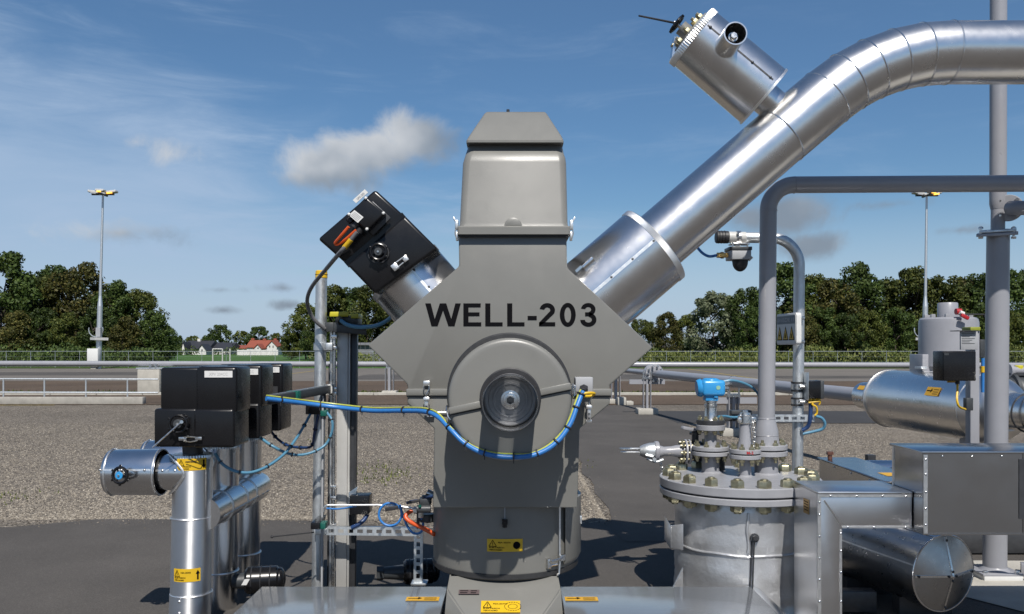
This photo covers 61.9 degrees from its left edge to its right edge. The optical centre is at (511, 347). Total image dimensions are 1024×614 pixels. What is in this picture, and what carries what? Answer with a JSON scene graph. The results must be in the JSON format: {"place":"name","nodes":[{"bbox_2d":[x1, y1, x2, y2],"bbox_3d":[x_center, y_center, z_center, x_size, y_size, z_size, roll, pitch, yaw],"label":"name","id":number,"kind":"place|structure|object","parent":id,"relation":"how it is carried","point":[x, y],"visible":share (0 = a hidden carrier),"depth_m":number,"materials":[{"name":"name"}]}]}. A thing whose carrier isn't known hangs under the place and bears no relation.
{"place":"outdoors","nodes":[
{"label":"outdoors","id":0,"kind":"place"},
{"bbox_2d":[0,367,118,367],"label":"grass verge","id":1,"kind":"object","parent":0,"point":[55,367],"depth_m":89.09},
{"bbox_2d":[0,351,1023,367],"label":"perimeter fence","id":2,"kind":"object","parent":1,"relation":"on","point":[373,351],"visible":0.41,"depth_m":88.95,"materials":[{"name":"metal"}]},
{"bbox_2d":[0,369,980,380],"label":"old road","id":3,"kind":"structure","parent":0,"point":[304,375],"depth_m":68.23,"materials":[{"name":"grey asphalt"}]},
{"bbox_2d":[0,372,136,374],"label":"asphalt patch","id":4,"kind":"object","parent":3,"relation":"on","point":[68,373],"visible":0.46,"depth_m":68.09,"materials":[{"name":"grey asphalt"}]},
{"bbox_2d":[87,189,117,368],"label":"light mast","id":5,"kind":"object","parent":3,"relation":"on","point":[94,354],"visible":0.99,"depth_m":83.80,"materials":[{"name":"metal"}]},
{"bbox_2d":[911,192,941,339],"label":"light mast","id":6,"kind":"object","parent":3,"relation":"on","point":[925,302],"visible":0.57,"depth_m":83.90,"materials":[{"name":"metal"}]},
{"bbox_2d":[0,368,1023,527],"bbox_3d":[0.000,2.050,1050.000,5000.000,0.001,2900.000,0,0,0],"label":"ground","id":7,"kind":"structure","parent":0,"point":[69,415],"depth_m":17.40,"materials":[{"name":"grey gravel"}]},
{"bbox_2d":[136,364,163,391],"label":"concrete pier","id":8,"kind":"structure","parent":7,"relation":"on","point":[151,371],"depth_m":37.00,"materials":[{"name":"concrete"}]},
{"bbox_2d":[0,392,791,394],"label":"kerb","id":9,"kind":"structure","parent":7,"relation":"on","point":[621,393],"depth_m":36.94,"materials":[{"name":"concrete"}]},
{"bbox_2d":[0,395,854,404],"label":"soil strip","id":10,"kind":"object","parent":7,"relation":"on","point":[635,399],"visible":0.36,"depth_m":33.68,"materials":[{"name":"brown soil"}]},
{"bbox_2d":[0,397,145,403],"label":"wall","id":11,"kind":"structure","parent":10,"relation":"on","point":[72,400],"depth_m":30.95,"materials":[{"name":"concrete"}]},
{"bbox_2d":[0,378,157,396],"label":"railing","id":12,"kind":"object","parent":10,"relation":"on","point":[44,392],"visible":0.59,"depth_m":31.27,"materials":[{"name":"metal"}]},
{"bbox_2d":[0,381,867,391],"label":"bare verge","id":13,"kind":"structure","parent":7,"relation":"on","point":[368,386],"depth_m":46.33,"materials":[{"name":"soil"}]},
{"bbox_2d":[0,518,1023,613],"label":"asphalt apron","id":14,"kind":"object","parent":7,"relation":"on","point":[114,566],"visible":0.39,"depth_m":8.10,"materials":[{"name":"grey asphalt"}]},
{"bbox_2d":[99,447,212,613],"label":"insulated riser","id":15,"kind":"object","parent":14,"relation":"on","point":[185,476],"visible":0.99,"depth_m":6.03,"materials":[{"name":"metal"}]},
{"bbox_2d":[155,366,249,446],"bbox_3d":[-2.207,0.412,6.092,0.573,0.563,0.456,0,0,0],"label":"valve actuator","id":16,"kind":"object","parent":15,"relation":"on","point":[209,406],"visible":1,"depth_m":5.95,"materials":[{"name":"black plastic"}]},
{"bbox_2d":[210,472,270,529],"bbox_3d":[-2.215,1.195,6.815,0.256,0.256,1.370,0,0,0],"label":"cross pipe","id":17,"kind":"object","parent":15,"relation":"attached to","point":[229,502],"visible":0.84,"depth_m":6.60,"materials":[{"name":"metal"}]},
{"bbox_2d":[140,439,239,611],"bbox_3d":[-2.536,1.370,6.713,0.752,1.369,0.416,0,0,0],"label":"insulated riser","id":18,"kind":"object","parent":14,"relation":"on","point":[225,567],"visible":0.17,"depth_m":6.63,"materials":[{"name":"metal"}]},
{"bbox_2d":[194,364,272,437],"bbox_3d":[-2.207,0.412,6.692,0.573,0.563,0.456,0,0,0],"label":"valve actuator","id":19,"kind":"object","parent":18,"relation":"on","point":[260,410],"visible":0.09,"depth_m":6.56,"materials":[{"name":"black plastic"}]},
{"bbox_2d":[238,438,261,589],"bbox_3d":[-2.536,1.370,7.314,0.752,1.369,0.416,0,0,0],"label":"insulated riser","id":20,"kind":"object","parent":14,"relation":"on","point":[249,550],"visible":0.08,"depth_m":7.24,"materials":[{"name":"metal"}]},
{"bbox_2d":[221,363,291,430],"bbox_3d":[-2.207,0.412,7.292,0.573,0.563,0.456,0,0,0],"label":"valve actuator","id":21,"kind":"object","parent":20,"relation":"on","point":[282,382],"visible":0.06,"depth_m":7.16,"materials":[{"name":"black plastic"}]},
{"bbox_2d":[231,565,285,594],"bbox_3d":[-2.059,1.874,6.729,0.540,0.292,0.281,0,0,-23],"label":"drain motor","id":22,"kind":"object","parent":14,"relation":"on","point":[251,580],"visible":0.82,"depth_m":6.69,"materials":[{"name":"black metal"}]},
{"bbox_2d":[311,270,333,586],"bbox_3d":[-1.553,0.708,6.998,0.183,2.686,0.116,0,0,0],"label":"galvanised pole","id":23,"kind":"object","parent":14,"relation":"on","point":[321,346],"visible":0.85,"depth_m":6.96,"materials":[{"name":"metal"}]},
{"bbox_2d":[265,384,333,419],"bbox_3d":[-1.619,0.439,6.563,0.200,0.286,0.931,0,0,9],"label":"tray arm","id":24,"kind":"object","parent":23,"relation":"attached to","point":[323,390],"visible":0.76,"depth_m":6.72},
{"bbox_2d":[214,414,310,474],"bbox_3d":[-1.807,0.721,6.443,0.207,0.390,0.889,0,0,37],"label":"blue cable","id":25,"kind":"object","parent":24,"relation":"hanging from","point":[267,466],"visible":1,"depth_m":6.30,"materials":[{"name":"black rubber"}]},
{"bbox_2d":[265,389,595,463],"bbox_3d":[-0.613,0.500,5.839,2.330,0.466,0.521,0,0,24],"label":"blue cable","id":26,"kind":"object","parent":24,"relation":"attached to","point":[558,439],"visible":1,"depth_m":5.53,"materials":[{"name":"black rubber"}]},
{"bbox_2d":[311,515,427,586],"bbox_3d":[-1.141,1.633,6.775,0.923,0.584,0.450,0,0,0],"label":"strut frame","id":27,"kind":"object","parent":23,"relation":"attached to","point":[318,523],"visible":0.9,"depth_m":6.86,"materials":[{"name":"metal"}]},
{"bbox_2d":[321,396,412,586],"bbox_3d":[-1.140,1.183,6.785,0.792,1.598,0.148,0,0,0],"label":"instrument tube","id":28,"kind":"object","parent":27,"relation":"attached to","point":[322,467],"visible":0.69,"depth_m":6.84,"materials":[{"name":"grey metal"}]},
{"bbox_2d":[234,587,446,613],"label":"cellar cover","id":29,"kind":"object","parent":14,"relation":"on","point":[346,600],"visible":0.9,"depth_m":6.05,"materials":[{"name":"metal"}]},
{"bbox_2d":[325,312,371,586],"bbox_3d":[-1.346,0.868,7.055,0.386,2.349,0.389,0,0,0],"label":"cable post","id":30,"kind":"object","parent":14,"relation":"on","point":[343,457],"visible":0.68,"depth_m":7.05,"materials":[{"name":"metal"}]},
{"bbox_2d":[377,558,439,586],"bbox_3d":[-0.880,1.906,7.261,0.537,0.228,0.224,0,0,-10],"label":"drain motor","id":31,"kind":"object","parent":14,"relation":"on","point":[404,572],"visible":0.73,"depth_m":7.19,"materials":[{"name":"black metal"}]},
{"bbox_2d":[369,109,651,613],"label":"wellhead enclosure","id":32,"kind":"object","parent":14,"relation":"on","point":[512,333],"visible":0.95,"depth_m":6.00,"materials":[{"name":"grey metal"}]},
{"bbox_2d":[385,489,432,528],"bbox_3d":[-0.782,1.245,6.572,0.378,0.308,0.227,0,0,0],"label":"instrument valve","id":33,"kind":"object","parent":32,"relation":"attached to","point":[422,509],"visible":0.84,"depth_m":6.51,"materials":[{"name":"grey metal"}]},
{"bbox_2d":[373,244,454,321],"bbox_3d":[-0.597,-0.325,6.450,0.904,0.911,0.618,0,0,0],"label":"insulated branch","id":34,"kind":"object","parent":32,"relation":"attached to","point":[398,299],"visible":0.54,"depth_m":6.18,"materials":[{"name":"metal"}]},
{"bbox_2d":[320,189,440,294],"bbox_3d":[-0.952,-0.755,6.268,0.838,0.729,0.764,0,0,0],"label":"valve actuator","id":35,"kind":"object","parent":34,"relation":"on","point":[387,248],"visible":0.98,"depth_m":6.03,"materials":[{"name":"black plastic"}]},
{"bbox_2d":[305,231,358,329],"bbox_3d":[-1.379,-0.481,6.406,0.196,0.673,1.142,0,0,-24],"label":"grey cable","id":36,"kind":"object","parent":35,"relation":"hanging from","point":[347,244],"visible":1,"depth_m":6.41,"materials":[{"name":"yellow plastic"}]},
{"bbox_2d":[567,19,1023,324],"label":"insulated pipeline","id":37,"kind":"object","parent":32,"relation":"attached to","point":[627,267],"visible":0.99,"depth_m":6.24,"materials":[{"name":"metal"}]},
{"bbox_2d":[638,8,787,123],"bbox_3d":[1.541,-2.099,6.337,1.214,0.893,0.730,0,0,0],"label":"jacketed valve","id":38,"kind":"object","parent":37,"relation":"on","point":[733,70],"visible":0.95,"depth_m":6.25,"materials":[{"name":"metal"}]},
{"bbox_2d":[560,586,785,613],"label":"cellar cover","id":39,"kind":"object","parent":14,"relation":"on","point":[669,600],"visible":0.86,"depth_m":6.06,"materials":[{"name":"metal"}]},
{"bbox_2d":[660,410,822,613],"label":"separator vessel","id":40,"kind":"object","parent":14,"relation":"on","point":[733,526],"visible":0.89,"depth_m":6.56,"materials":[{"name":"silver metal"}]},
{"bbox_2d":[619,426,724,472],"bbox_3d":[1.381,0.918,7.360,0.907,0.500,0.210,0,0,0],"label":"hose valve","id":41,"kind":"object","parent":40,"relation":"on","point":[655,452],"visible":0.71,"depth_m":7.31,"materials":[{"name":"grey paint"}]},
{"bbox_2d":[695,378,729,419],"bbox_3d":[1.698,0.431,7.218,0.282,0.351,0.173,0,0,0],"label":"transmitter","id":42,"kind":"object","parent":40,"relation":"on","point":[710,390],"visible":0.99,"depth_m":7.16,"materials":[{"name":"blue metal"}]},
{"bbox_2d":[753,175,1023,445],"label":"vent pipe","id":43,"kind":"object","parent":40,"relation":"attached to","point":[766,427],"visible":0.98,"depth_m":7.09,"materials":[{"name":"grey metal"}]},
{"bbox_2d":[714,230,808,470],"bbox_3d":[2.217,0.502,7.581,0.809,3.097,0.157,0,0,0],"label":"hooked pole","id":44,"kind":"object","parent":14,"relation":"on","point":[792,247],"visible":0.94,"depth_m":7.56,"materials":[{"name":"metal"}]},
{"bbox_2d":[716,243,752,271],"bbox_3d":[1.977,-0.806,7.600,0.306,0.251,0.190,0,0,0],"label":"gas detector","id":45,"kind":"object","parent":44,"relation":"hanging from","point":[740,257],"visible":1,"depth_m":7.53,"materials":[{"name":"grey plastic"}]},
{"bbox_2d":[724,410,814,421],"bbox_3d":[2.254,0.599,7.535,0.818,0.099,0.110,0,0,0],"label":"slotted rail","id":46,"kind":"object","parent":44,"relation":"attached to","point":[738,412],"visible":0.56,"depth_m":7.51,"materials":[{"name":"metal"}]},
{"bbox_2d":[777,313,804,344],"bbox_3d":[2.496,-0.167,7.546,0.162,0.276,0.441,0,0,-4],"label":"warning sign","id":47,"kind":"object","parent":44,"relation":"attached to","point":[788,328],"visible":1,"depth_m":7.47,"materials":[{"name":"white paint"}]},
{"bbox_2d":[803,372,823,401],"bbox_3d":[2.653,0.342,7.520,0.141,0.257,0.160,0,0,0],"label":"junction box","id":48,"kind":"object","parent":44,"relation":"attached to","point":[813,390],"visible":1,"depth_m":7.44,"materials":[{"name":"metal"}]},
{"bbox_2d":[794,481,911,613],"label":"duct casing","id":49,"kind":"object","parent":14,"relation":"on","point":[825,512],"visible":1,"depth_m":5.90,"materials":[{"name":"metal"}]},
{"bbox_2d":[818,451,891,483],"bbox_3d":[3.240,1.535,7.750,0.390,1.030,1.530,0,0,0],"label":"duct","id":50,"kind":"object","parent":14,"relation":"on","point":[831,468],"visible":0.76,"depth_m":7.91,"materials":[{"name":"metal"}]},
{"bbox_2d":[842,587,876,612],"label":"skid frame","id":51,"kind":"object","parent":14,"relation":"on","point":[859,599],"visible":0.25,"depth_m":6.55,"materials":[{"name":"metal"}]},
{"bbox_2d":[842,528,973,613],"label":"clad drum","id":52,"kind":"object","parent":14,"relation":"on","point":[912,571],"visible":0.86,"depth_m":6.46,"materials":[{"name":"metal"}]},
{"bbox_2d":[865,454,1023,552],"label":"pipework","id":53,"kind":"object","parent":14,"relation":"on","point":[974,543],"visible":0.02,"depth_m":8.43,"materials":[{"name":"metal"}]},
{"bbox_2d":[889,443,1023,534],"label":"equipment casing","id":54,"kind":"object","parent":14,"relation":"on","point":[966,488],"visible":0.98,"depth_m":5.75,"materials":[{"name":"metal"}]},
{"bbox_2d":[966,560,1023,611],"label":"concrete pad","id":55,"kind":"object","parent":14,"relation":"on","point":[1008,594],"visible":0.25,"depth_m":7.14,"materials":[{"name":"white concrete"}]},
{"bbox_2d":[974,0,1023,580],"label":"support column","id":56,"kind":"structure","parent":55,"relation":"on","point":[1004,206],"depth_m":7.56,"materials":[{"name":"grey metal"}]},
{"bbox_2d":[716,387,756,436],"bbox_3d":[5.173,1.475,20.000,1.100,1.150,0.620,0,0,0],"label":"pipe support","id":57,"kind":"object","parent":7,"relation":"on","point":[730,401],"visible":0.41,"depth_m":19.93,"materials":[{"name":"grey paint"}]},
{"bbox_2d":[692,426,936,473],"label":"gravel stones","id":58,"kind":"object","parent":7,"relation":"on","point":[861,454],"visible":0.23,"depth_m":18.66,"materials":[{"name":"grey gravel"}]},
{"bbox_2d":[852,354,1023,442],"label":"clad vessel","id":59,"kind":"object","parent":7,"relation":"on","point":[913,399],"visible":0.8,"depth_m":12.07,"materials":[{"name":"metal"}]},
{"bbox_2d":[915,302,984,371],"bbox_3d":[6.473,-0.027,12.742,0.963,1.303,0.935,0,0,0],"label":"grey drum","id":60,"kind":"object","parent":59,"relation":"on","point":[937,333],"visible":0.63,"depth_m":12.53,"materials":[{"name":"paint"}]},
{"bbox_2d":[933,327,984,442],"bbox_3d":[5.331,0.900,10.091,0.806,2.301,0.402,0,0,-32],"label":"control post","id":61,"kind":"object","parent":7,"relation":"on","point":[956,367],"visible":0.86,"depth_m":10.15,"materials":[{"name":"grey metal"}]},
{"bbox_2d":[0,0,1023,344],"label":"sky","id":62,"kind":"structure","parent":0,"point":[231,136],"materials":[{"name":"blue"}]},
{"bbox_2d":[37,349,1018,367],"bbox_3d":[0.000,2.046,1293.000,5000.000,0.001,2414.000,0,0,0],"label":"field","id":63,"kind":"structure","parent":0,"point":[236,357],"depth_m":165.66,"materials":[{"name":"green plant"}]},
{"bbox_2d":[0,310,38,360],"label":"tree","id":64,"kind":"object","parent":63,"relation":"on","point":[17,323],"visible":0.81,"depth_m":101.11,"materials":[{"name":"green plant"}]},
{"bbox_2d":[0,251,43,357],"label":"tree","id":65,"kind":"object","parent":63,"relation":"on","point":[10,262],"visible":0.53,"depth_m":105.32,"materials":[{"name":"green plant"}]},
{"bbox_2d":[0,274,62,360],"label":"tree","id":66,"kind":"object","parent":63,"relation":"on","point":[42,280],"visible":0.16,"depth_m":110.92,"materials":[{"name":"green plant"}]},
{"bbox_2d":[23,307,56,360],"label":"tree","id":67,"kind":"object","parent":63,"relation":"on","point":[40,322],"visible":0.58,"depth_m":103.19,"materials":[{"name":"green plant"}]},
{"bbox_2d":[29,264,88,360],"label":"tree","id":68,"kind":"object","parent":63,"relation":"on","point":[48,270],"visible":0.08,"depth_m":116.70,"materials":[{"name":"green plant"}]},
{"bbox_2d":[46,312,87,360],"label":"tree","id":69,"kind":"object","parent":63,"relation":"on","point":[61,329],"visible":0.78,"depth_m":100.25,"materials":[{"name":"green plant"}]},
{"bbox_2d":[42,261,113,360],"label":"tree","id":70,"kind":"object","parent":63,"relation":"on","point":[75,280],"visible":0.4,"depth_m":110.26,"materials":[{"name":"green plant"}]},
{"bbox_2d":[0,342,166,360],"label":"undergrowth","id":71,"kind":"object","parent":63,"relation":"on","point":[35,355],"visible":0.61,"depth_m":93.69,"materials":[{"name":"green plant"}]},
{"bbox_2d":[75,307,120,360],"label":"tree","id":72,"kind":"object","parent":63,"relation":"on","point":[85,336],"visible":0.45,"depth_m":101.96,"materials":[{"name":"green plant"}]},
{"bbox_2d":[85,279,139,347],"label":"tree","id":73,"kind":"object","parent":63,"relation":"on","point":[120,300],"visible":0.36,"depth_m":106.87,"materials":[{"name":"green plant"}]},
{"bbox_2d":[105,316,142,360],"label":"tree","id":74,"kind":"object","parent":63,"relation":"on","point":[127,324],"visible":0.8,"depth_m":100.34,"materials":[{"name":"green plant"}]},
{"bbox_2d":[112,288,169,360],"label":"tree","id":75,"kind":"object","parent":63,"relation":"on","point":[144,300],"visible":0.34,"depth_m":108.78,"materials":[{"name":"green plant"}]},
{"bbox_2d":[136,310,177,360],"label":"tree","id":76,"kind":"object","parent":63,"relation":"on","point":[152,320],"visible":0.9,"depth_m":103.31,"materials":[{"name":"green plant"}]},
{"bbox_2d":[245,338,281,354],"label":"house","id":77,"kind":"structure","parent":63,"relation":"on","point":[263,344],"depth_m":257.65,"materials":[{"name":"white tile"}]},
{"bbox_2d":[281,302,314,359],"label":"tree","id":78,"kind":"object","parent":63,"relation":"on","point":[298,318],"visible":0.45,"depth_m":148.40,"materials":[{"name":"green plant"}]},
{"bbox_2d":[298,313,336,360],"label":"tree","id":79,"kind":"object","parent":63,"relation":"on","point":[304,344],"visible":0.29,"depth_m":135.37,"materials":[{"name":"green plant"}]},
{"bbox_2d":[303,284,350,360],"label":"tree","id":80,"kind":"object","parent":63,"relation":"on","point":[335,293],"visible":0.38,"depth_m":138.89,"materials":[{"name":"green plant"}]},
{"bbox_2d":[331,287,378,343],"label":"tree","id":81,"kind":"object","parent":63,"relation":"on","point":[351,293],"visible":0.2,"depth_m":140.65,"materials":[{"name":"green plant"}]},
{"bbox_2d":[346,284,392,342],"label":"tree","id":82,"kind":"object","parent":63,"relation":"on","point":[364,294],"visible":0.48,"depth_m":136.25,"materials":[{"name":"green plant"}]},
{"bbox_2d":[631,319,656,360],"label":"tree","id":83,"kind":"object","parent":63,"relation":"on","point":[646,328],"visible":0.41,"depth_m":117.12,"materials":[{"name":"green plant"}]},
{"bbox_2d":[647,311,683,360],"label":"tree","id":84,"kind":"object","parent":63,"relation":"on","point":[661,331],"visible":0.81,"depth_m":115.04,"materials":[{"name":"green plant"}]},
{"bbox_2d":[308,343,1023,362],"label":"undergrowth","id":85,"kind":"object","parent":63,"relation":"on","point":[699,356],"visible":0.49,"depth_m":94.37,"materials":[{"name":"green plant"}]},
{"bbox_2d":[682,290,747,357],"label":"tree","id":86,"kind":"object","parent":63,"relation":"on","point":[706,306],"visible":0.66,"depth_m":111.12,"materials":[{"name":"green plant"}]},
{"bbox_2d":[716,286,758,361],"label":"tree","id":87,"kind":"object","parent":63,"relation":"on","point":[740,295],"visible":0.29,"depth_m":108.61,"materials":[{"name":"green plant"}]},
{"bbox_2d":[735,306,776,355],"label":"tree","id":88,"kind":"object","parent":63,"relation":"on","point":[752,315],"visible":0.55,"depth_m":102.21,"materials":[{"name":"green plant"}]},
{"bbox_2d":[739,261,817,344],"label":"tree","id":89,"kind":"object","parent":63,"relation":"on","point":[784,270],"visible":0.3,"depth_m":104.49,"materials":[{"name":"green plant"}]},
{"bbox_2d":[776,304,820,361],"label":"tree","id":90,"kind":"object","parent":63,"relation":"on","point":[809,329],"visible":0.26,"depth_m":99.16,"materials":[{"name":"green plant"}]},
{"bbox_2d":[778,273,842,361],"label":"tree","id":91,"kind":"object","parent":63,"relation":"on","point":[817,280],"visible":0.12,"depth_m":106.31,"materials":[{"name":"green plant"}]},
{"bbox_2d":[804,307,843,361],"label":"tree","id":92,"kind":"object","parent":63,"relation":"on","point":[828,312],"visible":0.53,"depth_m":100.20,"materials":[{"name":"green plant"}]},
{"bbox_2d":[809,277,866,361],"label":"tree","id":93,"kind":"object","parent":63,"relation":"on","point":[827,289],"visible":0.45,"depth_m":102.75,"materials":[{"name":"green plant"}]},
{"bbox_2d":[821,313,871,361],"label":"tree","id":94,"kind":"object","parent":63,"relation":"on","point":[848,322],"visible":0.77,"depth_m":98.26,"materials":[{"name":"green plant"}]},
{"bbox_2d":[832,261,887,359],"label":"tree","id":95,"kind":"object","parent":63,"relation":"on","point":[860,278],"visible":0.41,"depth_m":104.10,"materials":[{"name":"green plant"}]},
{"bbox_2d":[845,309,890,361],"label":"tree","id":96,"kind":"object","parent":63,"relation":"on","point":[868,318],"visible":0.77,"depth_m":99.17,"materials":[{"name":"green plant"}]},
{"bbox_2d":[873,307,917,361],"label":"tree","id":97,"kind":"object","parent":63,"relation":"on","point":[904,334],"visible":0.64,"depth_m":100.23,"materials":[{"name":"green plant"}]},
{"bbox_2d":[876,265,937,359],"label":"tree","id":98,"kind":"object","parent":63,"relation":"on","point":[912,280],"visible":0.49,"depth_m":105.07,"materials":[{"name":"green plant"}]},
{"bbox_2d":[906,274,971,353],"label":"tree","id":99,"kind":"object","parent":63,"relation":"on","point":[961,299],"visible":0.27,"depth_m":104.27,"materials":[{"name":"green plant"}]},
{"bbox_2d":[964,273,1023,346],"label":"tree","id":100,"kind":"object","parent":63,"relation":"on","point":[978,288],"visible":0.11,"depth_m":103.43,"materials":[{"name":"green plant"}]},
{"bbox_2d":[1009,268,1023,362],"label":"tree","id":101,"kind":"object","parent":63,"relation":"on","point":[1017,284],"visible":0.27,"depth_m":104.14,"materials":[{"name":"green plant"}]},
{"bbox_2d":[1009,310,1023,362],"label":"tree","id":102,"kind":"object","parent":63,"relation":"on","point":[1016,326],"visible":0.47,"depth_m":98.68,"materials":[{"name":"green plant"}]},
{"bbox_2d":[579,405,753,541],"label":"asphalt road","id":103,"kind":"structure","parent":0,"point":[630,482],"depth_m":14.82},
{"bbox_2d":[629,371,664,413],"bbox_3d":[4.187,1.385,26.500,1.100,1.330,0.620,0,0,0],"label":"pipe support","id":104,"kind":"object","parent":103,"relation":"on","point":[643,380],"visible":0.99,"depth_m":26.41,"materials":[{"name":"grey paint"}]},
{"bbox_2d":[624,364,853,401],"bbox_3d":[4.576,0.795,25.099,0.610,0.580,21.954,0,0,-6],"label":"receding pipe","id":105,"kind":"object","parent":104,"relation":"on","point":[830,391],"visible":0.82,"depth_m":19.75,"materials":[{"name":"silver metal"}]},
{"bbox_2d":[658,411,874,422],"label":"side road","id":106,"kind":"structure","parent":0,"point":[827,416],"depth_m":25.37,"materials":[{"name":"grey asphalt"}]},
{"label":"grass strip","id":107,"kind":"structure","parent":0,"visible":0},
{"bbox_2d":[382,365,397,391],"bbox_3d":[-5.361,1.350,37.400,0.620,1.400,0.620,0,0,0],"label":"pipe support","id":108,"kind":"object","parent":107,"relation":"on","point":[389,381],"visible":0.63,"depth_m":37.28,"materials":[{"name":"grey paint"}]},
{"bbox_2d":[0,361,1023,367],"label":"yard pipe","id":109,"kind":"object","parent":108,"relation":"on","point":[636,364],"visible":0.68,"depth_m":37.30,"materials":[{"name":"grey metal"}]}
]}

